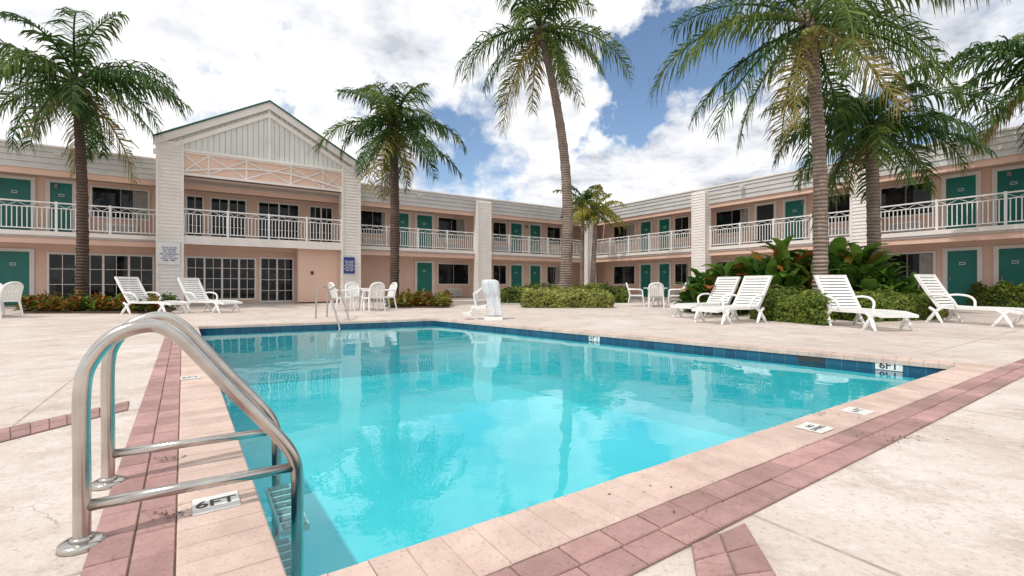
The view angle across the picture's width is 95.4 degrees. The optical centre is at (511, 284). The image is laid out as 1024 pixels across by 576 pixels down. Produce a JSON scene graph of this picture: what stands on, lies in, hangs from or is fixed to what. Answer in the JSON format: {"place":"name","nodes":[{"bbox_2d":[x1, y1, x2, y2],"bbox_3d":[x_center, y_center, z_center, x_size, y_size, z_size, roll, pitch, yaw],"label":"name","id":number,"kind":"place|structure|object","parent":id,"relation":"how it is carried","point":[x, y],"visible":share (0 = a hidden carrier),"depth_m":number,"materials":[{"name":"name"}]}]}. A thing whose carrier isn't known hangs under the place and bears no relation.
{"place":"outdoors","nodes":[
{"label":"outdoors","id":0,"kind":"place"},
{"bbox_2d":[0,299,1023,575],"bbox_3d":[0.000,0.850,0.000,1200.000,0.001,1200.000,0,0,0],"label":"ground","id":1,"kind":"structure","parent":0,"point":[928,501],"depth_m":2.38,"materials":[{"name":"concrete"}]},
{"bbox_2d":[0,283,4,314],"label":"chair","id":2,"kind":"object","parent":1,"relation":"on","point":[3,308],"visible":0.27,"depth_m":12.84,"materials":[{"name":"white plastic"}]},
{"bbox_2d":[0,281,23,318],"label":"chair","id":3,"kind":"object","parent":1,"relation":"on","point":[10,293],"visible":0.99,"depth_m":11.86,"materials":[{"name":"white plastic"}]},
{"bbox_2d":[0,401,128,442],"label":"brick paving strip","id":4,"kind":"object","parent":1,"relation":"on","point":[23,430],"visible":0.7,"depth_m":2.77,"materials":[{"name":"brick"}]},
{"bbox_2d":[12,288,180,313],"bbox_3d":[-13.125,0.506,14.818,6.140,0.803,2.988,0,0,0],"label":"croton bed","id":5,"kind":"object","parent":1,"relation":"on","point":[100,303],"visible":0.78,"depth_m":13.88,"materials":[{"name":"green plant"}]},
{"bbox_2d":[0,6,193,308],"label":"coconut palm","id":6,"kind":"object","parent":1,"relation":"on","point":[74,93],"visible":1,"depth_m":14.86,"materials":[{"name":"green plant"}]},
{"bbox_2d":[114,277,190,313],"bbox_3d":[-10.454,0.319,13.567,1.789,1.090,0.845,0,0,7],"label":"chaise lounge","id":7,"kind":"object","parent":1,"relation":"on","point":[136,295],"visible":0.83,"depth_m":13.50,"materials":[{"name":"white plastic"}]},
{"bbox_2d":[177,278,242,312],"bbox_3d":[-9.234,0.330,14.251,1.755,1.069,0.830,0,0,15],"label":"chaise lounge","id":8,"kind":"object","parent":1,"relation":"on","point":[192,294],"visible":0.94,"depth_m":14.29,"materials":[{"name":"white plastic"}]},
{"bbox_2d":[153,100,362,306],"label":"gabled portico","id":9,"kind":"structure","parent":1,"relation":"on","point":[269,142],"depth_m":19.31,"materials":[{"name":"white"}]},
{"bbox_2d":[158,242,179,264],"bbox_3d":[-12.974,-1.175,17.630,0.660,0.850,0.026,0,0,-34],"label":"pool rules sign","id":10,"kind":"object","parent":9,"relation":"attached to","point":[168,253],"visible":1,"depth_m":17.62,"materials":[{"name":"white metal"}]},
{"bbox_2d":[344,257,354,273],"bbox_3d":[-7.472,-0.875,21.381,0.500,0.750,0.026,0,0,-34],"label":"pool rules sign","id":11,"kind":"object","parent":9,"relation":"attached to","point":[349,265],"visible":1,"depth_m":21.38,"materials":[{"name":"blue metal"}]},
{"bbox_2d":[328,282,354,310],"bbox_3d":[-5.494,0.388,14.974,0.724,0.932,0.591,0,0,-40],"label":"chair","id":12,"kind":"object","parent":1,"relation":"on","point":[334,294],"visible":0.88,"depth_m":14.87,"materials":[{"name":"white plastic"}]},
{"bbox_2d":[344,282,367,309],"bbox_3d":[-5.402,0.388,16.048,0.591,0.932,0.724,0,0,-40],"label":"chair","id":13,"kind":"object","parent":1,"relation":"on","point":[352,285],"visible":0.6,"depth_m":16.20,"materials":[{"name":"white plastic"}]},
{"bbox_2d":[350,288,377,310],"bbox_3d":[-4.911,0.494,15.465,0.920,0.738,0.920,0,0,0],"label":"table","id":14,"kind":"object","parent":1,"relation":"on","point":[363,299],"visible":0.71,"depth_m":15.37,"materials":[{"name":"white plastic"}]},
{"bbox_2d":[360,282,385,311],"bbox_3d":[-4.420,0.388,14.882,0.591,0.932,0.724,0,0,-40],"label":"chair","id":15,"kind":"object","parent":1,"relation":"on","point":[380,292],"visible":0.99,"depth_m":14.71,"materials":[{"name":"white plastic"}]},
{"bbox_2d":[372,282,396,309],"bbox_3d":[-4.328,0.388,15.956,0.724,0.932,0.591,0,0,-40],"label":"chair","id":16,"kind":"object","parent":1,"relation":"on","point":[392,289],"visible":0.77,"depth_m":15.94,"materials":[{"name":"white plastic"}]},
{"bbox_2d":[310,81,466,295],"bbox_3d":[-4.473,-3.611,18.811,6.370,8.931,5.567,0,0,39],"label":"coconut palm","id":17,"kind":"object","parent":1,"relation":"on","point":[392,113],"visible":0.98,"depth_m":18.20,"materials":[{"name":"green plant"}]},
{"bbox_2d":[383,288,453,307],"bbox_3d":[-3.741,0.514,18.142,3.088,0.783,3.084,0,0,0],"label":"croton bed","id":18,"kind":"object","parent":1,"relation":"on","point":[417,299],"visible":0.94,"depth_m":17.11,"materials":[{"name":"green plant"}]},
{"bbox_2d":[462,280,502,319],"bbox_3d":[-0.708,0.365,11.362,0.970,0.970,0.440,0,0,0],"label":"pool lift","id":19,"kind":"object","parent":1,"relation":"on","point":[491,289],"visible":1,"depth_m":11.20,"materials":[{"name":"white plastic"}]},
{"bbox_2d":[0,152,1023,308],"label":"trim and slabs","id":20,"kind":"structure","parent":1,"relation":"on","point":[994,231],"depth_m":20.05,"materials":[{"name":"paint"}]},
{"bbox_2d":[0,190,1023,254],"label":"balcony railings","id":21,"kind":"object","parent":20,"relation":"on","point":[936,206],"visible":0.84,"depth_m":19.47,"materials":[{"name":"white metal"}]},
{"bbox_2d":[0,163,1023,305],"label":"walls","id":22,"kind":"structure","parent":1,"relation":"on","point":[322,264],"depth_m":21.47,"materials":[{"name":"pink paint"}]},
{"bbox_2d":[49,182,932,300],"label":"window glazing","id":23,"kind":"structure","parent":22,"relation":"attached to","point":[921,263],"depth_m":20.44,"materials":[{"name":"black glass"}]},
{"bbox_2d":[0,125,1023,226],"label":"roof and fascia","id":24,"kind":"structure","parent":22,"relation":"on","point":[45,158],"depth_m":20.86,"materials":[{"name":"white paint"}]},
{"bbox_2d":[0,168,1023,305],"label":"doors","id":25,"kind":"structure","parent":22,"relation":"attached to","point":[962,270],"depth_m":17.32,"materials":[{"name":"teal paint"}]},
{"bbox_2d":[453,0,634,288],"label":"coconut palm","id":26,"kind":"object","parent":1,"relation":"on","point":[541,39],"visible":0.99,"depth_m":19.35,"materials":[{"name":"green plant"}]},
{"bbox_2d":[80,318,1023,575],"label":"swimming pool","id":27,"kind":"structure","parent":1,"relation":"in","point":[438,447],"depth_m":5.04,"materials":[{"name":"plaster"},{"name":"water"},{"name":"tile"}]},
{"bbox_2d":[55,311,309,575],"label":"pool ladder","id":28,"kind":"object","parent":27,"relation":"on","point":[286,504],"visible":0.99,"depth_m":1.79,"materials":[{"name":"silver metal"}]},
{"bbox_2d":[180,375,200,379],"bbox_3d":[-2.867,0.830,4.155,0.150,0.005,0.145,0,0,-35],"label":"depth marker","id":29,"kind":"object","parent":27,"relation":"on","point":[190,377],"visible":1,"depth_m":4.15,"materials":[{"name":"white tile"}]},
{"bbox_2d":[192,490,240,515],"bbox_3d":[-1.126,0.830,1.773,0.150,0.005,0.145,0,0,-35],"label":"depth marker","id":30,"kind":"object","parent":27,"relation":"on","point":[209,504],"visible":1,"depth_m":1.76,"materials":[{"name":"white tile"}]},
{"bbox_2d":[315,286,349,327],"bbox_3d":[-4.214,0.555,11.176,0.556,1.025,2.122,0,0,-39],"label":"pool grab rail","id":31,"kind":"object","parent":27,"relation":"attached to","point":[328,294],"visible":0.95,"depth_m":11.53,"materials":[{"name":"silver metal"}]},
{"bbox_2d":[19,409,991,519],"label":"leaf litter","id":32,"kind":"object","parent":27,"relation":"on","point":[608,493],"visible":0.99,"depth_m":2.23,"materials":[{"name":"brown plant"}]},
{"bbox_2d":[589,335,599,340],"bbox_3d":[1.416,0.912,8.017,0.010,0.110,0.220,0,0,-45],"label":"depth marker","id":33,"kind":"object","parent":27,"relation":"attached to","point":[595,338],"visible":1,"depth_m":8.01,"materials":[{"name":"white tile"}]},
{"bbox_2d":[794,422,833,433],"bbox_3d":[1.754,0.830,2.703,0.160,0.005,0.145,0,0,-34],"label":"no diving marker","id":34,"kind":"object","parent":27,"relation":"on","point":[813,427],"visible":1,"depth_m":2.70,"materials":[{"name":"white tile"}]},
{"bbox_2d":[840,407,874,414],"bbox_3d":[2.270,0.830,3.059,0.150,0.005,0.145,0,0,-34],"label":"depth marker","id":35,"kind":"object","parent":27,"relation":"on","point":[857,410],"visible":1,"depth_m":3.06,"materials":[{"name":"white tile"}]},
{"bbox_2d":[875,362,902,371],"bbox_3d":[4.214,0.912,5.209,0.010,0.095,0.240,0,0,-45],"label":"depth marker","id":36,"kind":"object","parent":27,"relation":"attached to","point":[886,366],"visible":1,"depth_m":5.20,"materials":[{"name":"white tile"}]},
{"bbox_2d":[500,282,629,302],"bbox_3d":[2.539,0.389,22.139,6.316,1.054,1.682,0,0,0],"label":"clipped hedge","id":37,"kind":"object","parent":1,"relation":"on","point":[512,294],"visible":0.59,"depth_m":21.59,"materials":[{"name":"green plant"}]},
{"bbox_2d":[520,284,614,307],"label":"clipped hedge","id":38,"kind":"object","parent":1,"relation":"on","point":[565,297],"visible":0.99,"depth_m":16.88,"materials":[{"name":"green plant"}]},
{"bbox_2d":[552,185,606,284],"bbox_3d":[3.970,-2.506,26.994,3.336,6.716,3.151,0,0,0],"label":"young palm","id":39,"kind":"object","parent":1,"relation":"on","point":[587,194],"visible":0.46,"depth_m":26.90,"materials":[{"name":"green plant"}]},
{"bbox_2d":[573,184,626,284],"bbox_3d":[4.689,-2.231,25.958,3.041,6.183,3.204,0,0,34],"label":"young palm","id":40,"kind":"object","parent":1,"relation":"on","point":[603,209],"visible":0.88,"depth_m":25.88,"materials":[{"name":"green plant"}]},
{"bbox_2d":[626,283,644,306],"bbox_3d":[4.804,0.388,18.164,0.724,0.932,0.591,0,0,16],"label":"chair","id":41,"kind":"object","parent":1,"relation":"on","point":[630,295],"visible":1,"depth_m":17.92,"materials":[{"name":"white plastic"}]},
{"bbox_2d":[648,283,662,305],"bbox_3d":[5.743,0.388,18.694,0.591,0.932,0.724,0,0,16],"label":"chair","id":42,"kind":"object","parent":1,"relation":"on","point":[660,291],"visible":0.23,"depth_m":18.89,"materials":[{"name":"white plastic"}]},
{"bbox_2d":[644,288,667,306],"bbox_3d":[5.539,0.494,17.960,0.920,0.738,0.920,0,0,0],"label":"table","id":43,"kind":"object","parent":1,"relation":"on","point":[655,296],"visible":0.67,"depth_m":17.84,"materials":[{"name":"white plastic"}]},
{"bbox_2d":[648,282,664,307],"bbox_3d":[5.335,0.388,17.225,0.591,0.932,0.724,0,0,16],"label":"chair","id":44,"kind":"object","parent":1,"relation":"on","point":[662,289],"visible":0.99,"depth_m":16.97,"materials":[{"name":"white plastic"}]},
{"bbox_2d":[473,163,866,299],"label":"siding piers","id":45,"kind":"structure","parent":1,"relation":"on","point":[700,225],"depth_m":24.20,"materials":[{"name":"white painted brick"}]},
{"bbox_2d":[666,282,686,306],"bbox_3d":[6.273,0.388,17.756,0.724,0.932,0.591,0,0,16],"label":"chair","id":46,"kind":"object","parent":1,"relation":"on","point":[669,295],"visible":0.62,"depth_m":17.57,"materials":[{"name":"white plastic"}]},
{"bbox_2d":[670,274,731,313],"bbox_3d":[5.849,0.248,13.998,1.891,1.229,1.698,0,0,0],"label":"tropical shrub","id":47,"kind":"object","parent":1,"relation":"on","point":[684,297],"visible":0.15,"depth_m":14.03,"materials":[{"name":"green plant"}]},
{"bbox_2d":[670,277,740,318],"bbox_3d":[5.012,0.330,12.062,1.755,1.069,0.830,0,0,-25],"label":"chaise lounge","id":48,"kind":"object","parent":1,"relation":"on","point":[716,301],"visible":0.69,"depth_m":12.22,"materials":[{"name":"white plastic"}]},
{"bbox_2d":[683,283,747,312],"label":"clipped hedge","id":49,"kind":"object","parent":1,"relation":"on","point":[746,311],"visible":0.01,"depth_m":13.78,"materials":[{"name":"green plant"}]},
{"bbox_2d":[670,253,783,314],"bbox_3d":[6.435,-0.015,13.695,3.631,1.744,2.830,0,0,0],"label":"tropical shrub","id":50,"kind":"object","parent":1,"relation":"on","point":[709,277],"visible":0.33,"depth_m":13.25,"materials":[{"name":"green plant"}]},
{"bbox_2d":[692,275,771,324],"bbox_3d":[4.947,0.330,10.463,1.755,1.069,0.830,0,0,-25],"label":"chaise lounge","id":51,"kind":"object","parent":1,"relation":"on","point":[750,304],"visible":0.99,"depth_m":10.55,"materials":[{"name":"white plastic"}]},
{"bbox_2d":[691,523,775,575],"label":"brick paving strip","id":52,"kind":"object","parent":1,"relation":"on","point":[735,551],"visible":1,"depth_m":1.44,"materials":[{"name":"pink brick pavers"}]},
{"bbox_2d":[733,234,846,314],"bbox_3d":[7.587,-0.241,13.128,3.138,2.196,3.213,0,0,0],"label":"tropical shrub","id":53,"kind":"object","parent":1,"relation":"on","point":[789,268],"visible":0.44,"depth_m":12.65,"materials":[{"name":"green plant"}]},
{"bbox_2d":[748,283,835,325],"bbox_3d":[6.555,0.420,11.075,1.427,0.927,3.096,0,0,-16],"label":"clipped hedge","id":54,"kind":"object","parent":1,"relation":"on","point":[792,305],"visible":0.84,"depth_m":10.32,"materials":[{"name":"green plant"}]},
{"bbox_2d":[646,0,1010,293],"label":"coconut palm","id":55,"kind":"object","parent":1,"relation":"on","point":[810,44],"visible":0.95,"depth_m":11.47,"materials":[{"name":"green plant"}]},
{"bbox_2d":[807,237,909,293],"bbox_3d":[9.138,-0.205,12.826,3.295,2.131,2.910,0,0,0],"label":"tropical shrub","id":56,"kind":"object","parent":1,"relation":"on","point":[858,268],"visible":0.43,"depth_m":12.34,"materials":[{"name":"green plant"}]},
{"bbox_2d":[814,275,918,331],"bbox_3d":[6.885,0.330,9.182,0.855,1.069,1.787,0,0,0],"label":"chaise lounge","id":57,"kind":"object","parent":1,"relation":"on","point":[858,311],"visible":0.91,"depth_m":9.59,"materials":[{"name":"white plastic"}]},
{"bbox_2d":[757,60,1016,257],"bbox_3d":[10.573,-2.675,13.486,5.962,7.052,4.343,0,0,0],"label":"coconut palm","id":58,"kind":"object","parent":1,"relation":"on","point":[868,145],"visible":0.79,"depth_m":12.83,"materials":[{"name":"green plant"}]},
{"bbox_2d":[829,286,945,321],"bbox_3d":[9.409,0.448,11.610,3.780,0.870,1.567,0,0,-16],"label":"clipped hedge","id":59,"kind":"object","parent":1,"relation":"on","point":[914,303],"visible":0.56,"depth_m":10.95,"materials":[{"name":"green plant"}]},
{"bbox_2d":[868,258,929,294],"bbox_3d":[10.066,0.074,12.628,2.251,1.571,2.243,0,0,-37],"label":"tropical shrub","id":60,"kind":"object","parent":1,"relation":"on","point":[892,281],"visible":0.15,"depth_m":12.15,"materials":[{"name":"green plant"}]},
{"bbox_2d":[943,297,954,317],"bbox_3d":[11.361,0.526,12.553,0.927,0.673,1.782,0,0,44],"label":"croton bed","id":61,"kind":"object","parent":1,"relation":"on","point":[946,314],"visible":0.01,"depth_m":12.00,"materials":[{"name":"green plant"}]},
{"bbox_2d":[914,274,1023,327],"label":"chaise lounge","id":62,"kind":"object","parent":1,"relation":"on","point":[934,296],"visible":0.99,"depth_m":10.37,"materials":[{"name":"white plastic"}]},
{"bbox_2d":[931,32,1023,158],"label":"coconut palm","id":63,"kind":"object","parent":1,"relation":"on","point":[1003,49],"visible":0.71,"depth_m":13.45,"materials":[{"name":"green plant"}]},
{"bbox_2d":[964,280,1023,307],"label":"clipped hedge","id":64,"kind":"object","parent":1,"relation":"on","point":[1001,293],"visible":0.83,"depth_m":15.16,"materials":[{"name":"green plant"}]},
{"bbox_2d":[0,0,1023,207],"label":"sky","id":65,"kind":"structure","parent":0,"point":[222,56],"materials":[{"name":"white"}]}
]}

